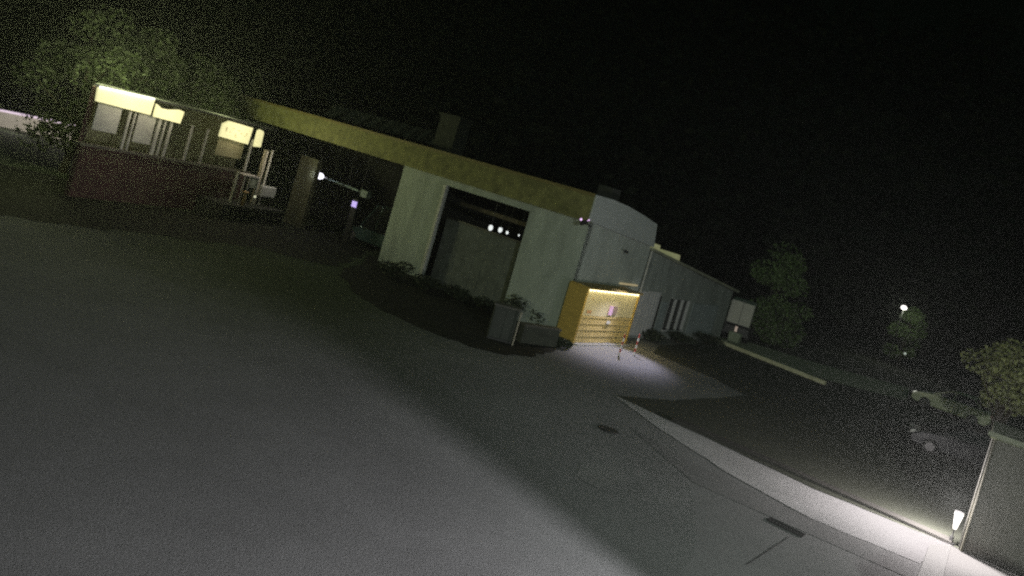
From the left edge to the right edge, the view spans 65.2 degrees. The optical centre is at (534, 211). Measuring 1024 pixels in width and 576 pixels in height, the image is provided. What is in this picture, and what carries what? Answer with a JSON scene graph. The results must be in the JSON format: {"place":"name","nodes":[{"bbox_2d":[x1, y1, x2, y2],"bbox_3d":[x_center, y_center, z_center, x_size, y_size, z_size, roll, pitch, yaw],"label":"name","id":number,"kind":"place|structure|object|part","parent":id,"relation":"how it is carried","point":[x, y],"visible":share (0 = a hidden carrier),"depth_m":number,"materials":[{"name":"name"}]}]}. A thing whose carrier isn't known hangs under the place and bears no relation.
{"place":"outdoors","nodes":[
{"label":"outdoors","id":0,"kind":"place"},
{"bbox_2d":[0,95,296,204],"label":"meadow","id":1,"kind":"structure","parent":0,"point":[281,180],"depth_m":71.20,"materials":[{"name":"plant"}]},
{"bbox_2d":[0,0,68,94],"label":"leafy tree","id":2,"kind":"object","parent":1,"relation":"on","point":[14,58],"visible":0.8,"depth_m":67.11,"materials":[{"name":"green plant"}]},
{"bbox_2d":[0,109,74,138],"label":"boundary wall","id":3,"kind":"structure","parent":1,"relation":"on","point":[8,119],"depth_m":53.34,"materials":[{"name":"white paint"}]},
{"bbox_2d":[240,191,248,205],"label":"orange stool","id":4,"kind":"object","parent":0,"point":[242,203],"visible":1,"depth_m":41.51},
{"bbox_2d":[0,0,1023,575],"bbox_3d":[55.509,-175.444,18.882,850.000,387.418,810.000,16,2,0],"label":"ground","id":5,"kind":"structure","parent":0,"point":[172,406],"depth_m":17.34,"materials":[{"name":"grey asphalt"}]},
{"bbox_2d":[11,4,151,172],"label":"leafy tree","id":6,"kind":"object","parent":5,"relation":"on","point":[108,60],"visible":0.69,"depth_m":40.33,"materials":[{"name":"green plant"}]},
{"bbox_2d":[72,26,191,107],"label":"leafy tree","id":7,"kind":"object","parent":5,"relation":"on","point":[165,66],"visible":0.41,"depth_m":43.59,"materials":[{"name":"green plant"}]},
{"bbox_2d":[64,83,276,209],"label":"pavilion","id":8,"kind":"structure","parent":5,"relation":"on","point":[126,155],"depth_m":38.40,"materials":[{"name":"painted render"},{"name":"painted metal"},{"name":"glass"}]},
{"bbox_2d":[95,87,154,114],"bbox_3d":[-18.274,-4.932,35.753,0.120,0.749,2.885,17,2,24],"label":"lit board","id":9,"kind":"object","parent":8,"relation":"attached to","point":[128,101],"visible":1,"depth_m":35.69,"materials":[{"name":"yellow plastic"}]},
{"bbox_2d":[99,86,154,99],"bbox_3d":[-18.074,-5.260,35.625,0.080,0.138,2.780,17,2,24],"label":"light strip","id":10,"kind":"object","parent":9,"relation":"attached to","point":[127,92],"visible":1,"depth_m":35.55,"materials":[{"name":"white plastic"}]},
{"bbox_2d":[153,104,183,123],"bbox_3d":[-17.334,-4.611,37.954,0.120,0.659,1.596,17,2,24],"label":"lit board","id":11,"kind":"object","parent":8,"relation":"attached to","point":[174,115],"visible":1,"depth_m":37.91,"materials":[{"name":"yellow plastic"}]},
{"bbox_2d":[218,121,252,143],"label":"lit board","id":12,"kind":"object","parent":8,"relation":"attached to","point":[234,131],"visible":1,"depth_m":41.82,"materials":[{"name":"yellow plastic"}]},
{"bbox_2d":[253,129,263,146],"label":"lit board","id":13,"kind":"object","parent":8,"relation":"attached to","point":[258,139],"visible":1,"depth_m":43.35,"materials":[{"name":"yellow plastic"}]},
{"bbox_2d":[0,163,373,265],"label":"grass verge","id":14,"kind":"object","parent":5,"relation":"on","point":[33,195],"depth_m":35.65,"materials":[{"name":"plant"}]},
{"bbox_2d":[194,195,284,225],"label":"terrace","id":15,"kind":"structure","parent":14,"relation":"on","point":[219,208],"depth_m":41.24,"materials":[{"name":"stone"}]},
{"bbox_2d":[227,171,239,203],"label":"slim pole","id":16,"kind":"object","parent":15,"relation":"on","point":[233,189],"visible":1,"depth_m":40.84,"materials":[{"name":"metal"}]},
{"bbox_2d":[228,172,259,205],"bbox_3d":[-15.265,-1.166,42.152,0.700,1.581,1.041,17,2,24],"label":"pale table","id":17,"kind":"object","parent":15,"relation":"on","point":[254,181],"visible":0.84,"depth_m":42.14,"materials":[{"name":"grey metal"}]},
{"bbox_2d":[246,149,268,205],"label":"slim pole","id":18,"kind":"object","parent":15,"relation":"on","point":[263,163],"visible":0.84,"depth_m":42.85,"materials":[{"name":"metal"}]},
{"bbox_2d":[255,185,276,206],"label":"chair","id":19,"kind":"object","parent":15,"relation":"on","point":[269,192],"visible":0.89,"depth_m":43.47,"materials":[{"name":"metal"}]},
{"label":"door","id":20,"kind":"part","parent":19,"relation":"part of","materials":[{"name":"grey"}]},
{"bbox_2d":[258,150,273,205],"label":"slim pole","id":21,"kind":"object","parent":15,"relation":"on","point":[267,169],"visible":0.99,"depth_m":43.28,"materials":[{"name":"metal"}]},
{"bbox_2d":[342,199,359,243],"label":"charging post","id":22,"kind":"object","parent":14,"relation":"on","point":[351,220],"visible":1,"depth_m":44.47,"materials":[{"name":"metal"}]},
{"bbox_2d":[167,51,252,163],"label":"leafy tree","id":23,"kind":"object","parent":5,"relation":"on","point":[210,97],"visible":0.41,"depth_m":46.33,"materials":[{"name":"green plant"}]},
{"bbox_2d":[199,63,278,168],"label":"leafy tree","id":24,"kind":"object","parent":5,"relation":"on","point":[256,151],"visible":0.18,"depth_m":51.44,"materials":[{"name":"green plant"}]},
{"bbox_2d":[344,205,392,247],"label":"parked car","id":25,"kind":"object","parent":5,"relation":"on","point":[371,229],"visible":0.3,"depth_m":45.38,"materials":[{"name":"teal paint"}]},
{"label":"windows","id":26,"kind":"part","parent":25,"relation":"part of","materials":[{"name":"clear glass"}]},
{"bbox_2d":[339,255,558,356],"bbox_3d":[-5.280,3.610,34.971,16.016,0.001,8.119,18,3,44],"label":"planting bed","id":27,"kind":"object","parent":5,"relation":"on","point":[437,311],"visible":0.65,"depth_m":32.52,"materials":[{"name":"soil"}]},
{"bbox_2d":[376,259,415,277],"bbox_3d":[-6.549,2.713,37.656,1.888,0.897,1.966,16,2,0],"label":"shrub","id":28,"kind":"object","parent":27,"relation":"on","point":[393,271],"visible":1,"depth_m":37.47,"materials":[{"name":"green plant"}]},
{"bbox_2d":[412,273,445,289],"bbox_3d":[-4.962,3.289,36.927,1.578,0.710,1.676,14,2,-38],"label":"shrub","id":29,"kind":"object","parent":27,"relation":"on","point":[423,283],"visible":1,"depth_m":36.67,"materials":[{"name":"green plant"}]},
{"bbox_2d":[443,284,472,303],"bbox_3d":[-3.427,3.764,36.459,1.504,0.682,1.704,16,2,0],"label":"shrub","id":30,"kind":"object","parent":27,"relation":"on","point":[457,293],"visible":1,"depth_m":36.33,"materials":[{"name":"green plant"}]},
{"bbox_2d":[471,295,498,311],"bbox_3d":[-2.018,4.140,35.420,1.553,0.803,1.725,16,2,0],"label":"shrub","id":31,"kind":"object","parent":27,"relation":"on","point":[485,302],"visible":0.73,"depth_m":35.10,"materials":[{"name":"green plant"}]},
{"bbox_2d":[486,301,521,343],"bbox_3d":[-1.175,4.244,30.439,1.050,1.370,0.550,16,2,-6],"label":"utility cabinet","id":32,"kind":"object","parent":27,"relation":"on","point":[503,322],"visible":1,"depth_m":30.20,"materials":[{"name":"metal"}]},
{"bbox_3d":[-1.369,4.213,30.184,0.410,1.060,0.020,16,2,-6],"label":"door","id":33,"kind":"part","parent":32,"relation":"part of","materials":[{"name":"grey metal"}]},
{"bbox_3d":[-0.948,4.332,30.227,0.410,1.060,0.020,16,2,-6],"label":"door","id":34,"kind":"part","parent":32,"relation":"part of","materials":[{"name":"grey metal"}]},
{"bbox_2d":[504,295,527,311],"bbox_3d":[-0.645,4.326,35.961,1.410,1.162,1.505,16,2,-15],"label":"shrub","id":35,"kind":"object","parent":27,"relation":"on","point":[513,302],"visible":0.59,"depth_m":35.67,"materials":[{"name":"green plant"}]},
{"bbox_2d":[511,312,522,345],"bbox_3d":[-0.651,4.442,30.112,0.095,1.300,0.100,16,2,0],"label":"thin post","id":36,"kind":"object","parent":27,"relation":"on","point":[521,313],"visible":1,"depth_m":30.09,"materials":[{"name":"grey metal"}]},
{"bbox_2d":[516,321,561,346],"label":"planter wall","id":37,"kind":"structure","parent":27,"relation":"on","point":[537,334],"depth_m":31.50,"materials":[{"name":"grey concrete"}]},
{"bbox_2d":[530,308,544,323],"bbox_3d":[0.451,4.730,35.673,1.311,1.009,1.542,16,2,0],"label":"shrub","id":38,"kind":"object","parent":37,"relation":"in","point":[531,319],"visible":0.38,"depth_m":35.09,"materials":[{"name":"green plant"}]},
{"bbox_2d":[556,336,572,348],"bbox_3d":[1.147,5.344,32.492,0.950,0.472,0.816,16,2,0],"label":"shrub","id":39,"kind":"object","parent":27,"relation":"on","point":[564,342],"visible":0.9,"depth_m":32.33,"materials":[{"name":"green plant"}]},
{"bbox_2d":[231,93,738,338],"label":"warehouse","id":40,"kind":"structure","parent":5,"relation":"on","point":[439,193],"depth_m":40.08,"materials":[{"name":"concrete"}]},
{"bbox_2d":[318,173,328,178],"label":"wall lamp","id":41,"kind":"object","parent":40,"relation":"attached to","point":[321,175],"visible":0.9,"depth_m":45.56,"materials":[{"name":"glass"}]},
{"bbox_2d":[327,146,371,198],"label":"height barrier","id":42,"kind":"object","parent":40,"relation":"hanging from","point":[366,194],"visible":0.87,"depth_m":45.00,"materials":[{"name":"metal"}]},
{"bbox_2d":[488,203,497,230],"bbox_3d":[-1.864,0.075,38.153,0.220,1.793,0.220,16,2,0],"label":"hanging lamp","id":43,"kind":"object","parent":40,"relation":"hanging from","point":[490,227],"visible":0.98,"depth_m":38.13,"materials":[{"name":"glass"}]},
{"bbox_2d":[498,207,506,232],"bbox_3d":[-1.397,0.187,37.805,0.200,1.728,0.200,16,2,0],"label":"hanging lamp","id":44,"kind":"object","parent":40,"relation":"hanging from","point":[500,229],"visible":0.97,"depth_m":37.79,"materials":[{"name":"glass"}]},
{"bbox_2d":[579,218,591,226],"bbox_3d":[2.278,0.502,33.841,0.320,0.336,0.952,17,2,37],"label":"security camera","id":45,"kind":"object","parent":40,"relation":"attached to","point":[583,222],"visible":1,"depth_m":33.61,"materials":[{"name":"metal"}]},
{"bbox_2d":[557,281,642,345],"bbox_3d":[3.031,4.651,35.913,1.190,2.540,4.800,17,2,36],"label":"porch","id":46,"kind":"object","parent":40,"relation":"attached to","point":[585,319],"visible":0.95,"depth_m":34.97,"materials":[{"name":"yellow paint"}]},
{"bbox_2d":[582,291,637,323],"bbox_3d":[3.380,4.352,35.712,0.120,1.400,4.510,17,2,36],"label":"door panel","id":47,"kind":"structure","parent":46,"relation":"in","point":[597,303],"depth_m":35.52,"materials":[{"name":"yellow metal"}]},
{"bbox_2d":[608,306,613,314],"bbox_3d":[3.436,4.459,35.803,0.028,0.420,0.330,17,2,36],"label":"notice","id":48,"kind":"object","parent":46,"relation":"attached to","point":[611,308],"visible":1,"depth_m":35.77,"materials":[{"name":"pink paper"}]},
{"bbox_2d":[612,306,617,314],"bbox_3d":[3.664,4.503,36.122,0.028,0.400,0.300,17,2,36],"label":"notice","id":49,"kind":"object","parent":46,"relation":"attached to","point":[615,310],"visible":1,"depth_m":36.09,"materials":[{"name":"white paper"}]},
{"bbox_2d":[619,282,637,286],"bbox_3d":[4.533,3.510,38.318,0.096,0.080,1.700,17,2,36],"label":"light batten","id":50,"kind":"object","parent":40,"relation":"attached to","point":[629,284],"visible":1,"depth_m":38.28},
{"bbox_2d":[661,299,690,331],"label":"window","id":51,"kind":"structure","parent":40,"relation":"in","point":[677,310],"depth_m":43.91,"materials":[{"name":"glass"}]},
{"bbox_2d":[598,425,617,433],"bbox_3d":[2.088,6.151,22.544,0.600,0.030,0.600,16,2,0],"label":"manhole","id":52,"kind":"object","parent":5,"relation":"on","point":[608,429],"visible":1,"depth_m":22.47,"materials":[{"name":"metal"}]},
{"bbox_2d":[617,334,625,356],"bbox_3d":[3.749,5.730,34.155,0.140,0.980,0.140,16,2,0],"label":"striped pole","id":53,"kind":"object","parent":5,"relation":"on","point":[618,355],"visible":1,"depth_m":34.13,"materials":[{"name":"metal"}]},
{"bbox_2d":[632,334,639,355],"bbox_3d":[4.529,5.914,35.300,0.140,0.980,0.140,16,2,0],"label":"striped pole","id":54,"kind":"object","parent":5,"relation":"on","point":[636,345],"visible":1,"depth_m":35.27,"materials":[{"name":"metal"}]},
{"bbox_2d":[642,328,666,342],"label":"shrub","id":55,"kind":"object","parent":5,"relation":"on","point":[652,335],"visible":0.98,"depth_m":40.61,"materials":[{"name":"green plant"}]},
{"bbox_2d":[667,330,697,343],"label":"shrub","id":56,"kind":"object","parent":5,"relation":"on","point":[683,338],"visible":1,"depth_m":42.62,"materials":[{"name":"green plant"}]},
{"bbox_2d":[747,537,788,564],"bbox_3d":[4.992,7.172,16.948,0.020,0.001,2.764,17,2,35],"label":"driveway joint","id":57,"kind":"object","parent":5,"relation":"on","point":[767,551],"visible":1,"depth_m":16.81,"materials":[{"name":"grey concrete"}]},
{"bbox_2d":[632,428,919,575],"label":"gutter","id":58,"kind":"object","parent":5,"relation":"on","point":[727,488],"visible":1,"depth_m":19.55,"materials":[{"name":"concrete"}]},
{"bbox_2d":[767,517,805,537],"bbox_3d":[5.881,7.373,18.649,0.850,0.030,0.300,17,2,34],"label":"drain grate","id":59,"kind":"object","parent":5,"relation":"on","point":[800,534],"visible":1,"depth_m":18.63,"materials":[{"name":"metal"}]},
{"bbox_2d":[918,544,950,575],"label":"kerb strip","id":60,"kind":"object","parent":5,"relation":"on","point":[934,563],"visible":1,"depth_m":19.22,"materials":[{"name":"concrete"}]},
{"bbox_2d":[943,546,1017,575],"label":"footpath","id":61,"kind":"structure","parent":5,"relation":"on","point":[959,563],"depth_m":19.74,"materials":[{"name":"grey concrete"}]},
{"bbox_2d":[958,421,1023,575],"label":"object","id":62,"kind":"structure","parent":5,"relation":"on","point":[993,531],"depth_m":20.40,"materials":[{"name":"painted metal"},{"name":"wood"}]},
{"bbox_2d":[0,0,1023,381],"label":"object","id":63,"kind":"object","parent":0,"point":[682,194],"visible":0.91,"depth_m":115.89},
{"bbox_2d":[614,395,946,562],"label":"pavement","id":64,"kind":"structure","parent":0,"point":[870,527],"depth_m":21.37,"materials":[{"name":"concrete"}]},
{"bbox_2d":[719,338,908,400],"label":"track","id":65,"kind":"structure","parent":0,"point":[836,375],"depth_m":48.71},
{"bbox_2d":[727,331,742,342],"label":"grit bin","id":66,"kind":"object","parent":65,"relation":"on","point":[734,337],"visible":1,"depth_m":49.86,"materials":[{"name":"green plastic"}]},
{"bbox_2d":[618,341,1023,547],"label":"lawn","id":67,"kind":"structure","parent":0,"point":[858,442],"depth_m":30.85,"materials":[{"name":"green plant"}]},
{"bbox_2d":[693,331,725,348],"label":"shrub","id":68,"kind":"object","parent":67,"relation":"on","point":[707,338],"visible":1,"depth_m":45.57,"materials":[{"name":"green plant"}]},
{"bbox_2d":[712,336,826,384],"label":"track kerb","id":69,"kind":"structure","parent":67,"relation":"on","point":[783,366],"depth_m":44.89,"materials":[{"name":"concrete"}]},
{"bbox_2d":[749,241,813,349],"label":"leafy tree","id":70,"kind":"object","parent":67,"relation":"on","point":[781,277],"visible":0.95,"depth_m":53.99,"materials":[{"name":"green plant"}]},
{"bbox_2d":[672,417,951,543],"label":"kerb","id":71,"kind":"structure","parent":67,"relation":"on","point":[852,497],"depth_m":23.02,"materials":[{"name":"grey concrete"}]},
{"bbox_2d":[908,424,990,466],"bbox_3d":[17.400,9.458,32.467,4.018,1.450,2.097,17,2,24],"label":"parked car","id":72,"kind":"object","parent":67,"relation":"on","point":[969,444],"visible":0.56,"depth_m":31.92,"materials":[{"name":"black paint"}]},
{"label":"windows","id":73,"kind":"part","parent":72,"relation":"part of","materials":[{"name":"black glass"}]},
{"bbox_2d":[911,391,994,425],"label":"parked car","id":74,"kind":"object","parent":67,"relation":"on","point":[971,410],"visible":0.81,"depth_m":43.91,"materials":[{"name":"green paint"}]},
{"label":"windows","id":75,"kind":"part","parent":74,"relation":"part of","materials":[{"name":"black glass"}]},
{"bbox_2d":[948,510,964,545],"bbox_3d":[11.059,8.328,21.026,0.250,0.890,0.250,16,2,0],"label":"garden lamp","id":76,"kind":"object","parent":67,"relation":"on","point":[958,516],"visible":1,"depth_m":20.97,"materials":[{"name":"metal"}]},
{"bbox_2d":[960,338,1023,430],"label":"leafy tree","id":77,"kind":"object","parent":67,"relation":"on","point":[1007,397],"visible":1,"depth_m":33.87,"materials":[{"name":"green plant"}]},
{"bbox_2d":[720,293,1023,419],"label":"meadow","id":78,"kind":"structure","parent":0,"point":[951,374],"depth_m":71.73,"materials":[{"name":"plant"}]},
{"bbox_2d":[721,297,756,343],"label":"box truck","id":79,"kind":"object","parent":78,"relation":"on","point":[739,315],"visible":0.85,"depth_m":50.33,"materials":[{"name":"metal"}]},
{"bbox_2d":[886,305,906,363],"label":"street lamp","id":80,"kind":"object","parent":78,"relation":"on","point":[903,307],"visible":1,"depth_m":64.04,"materials":[{"name":"metal"}]},
{"bbox_2d":[881,306,928,363],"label":"leafy tree","id":81,"kind":"object","parent":78,"relation":"on","point":[912,317],"visible":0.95,"depth_m":66.56,"materials":[{"name":"green plant"}]}
]}

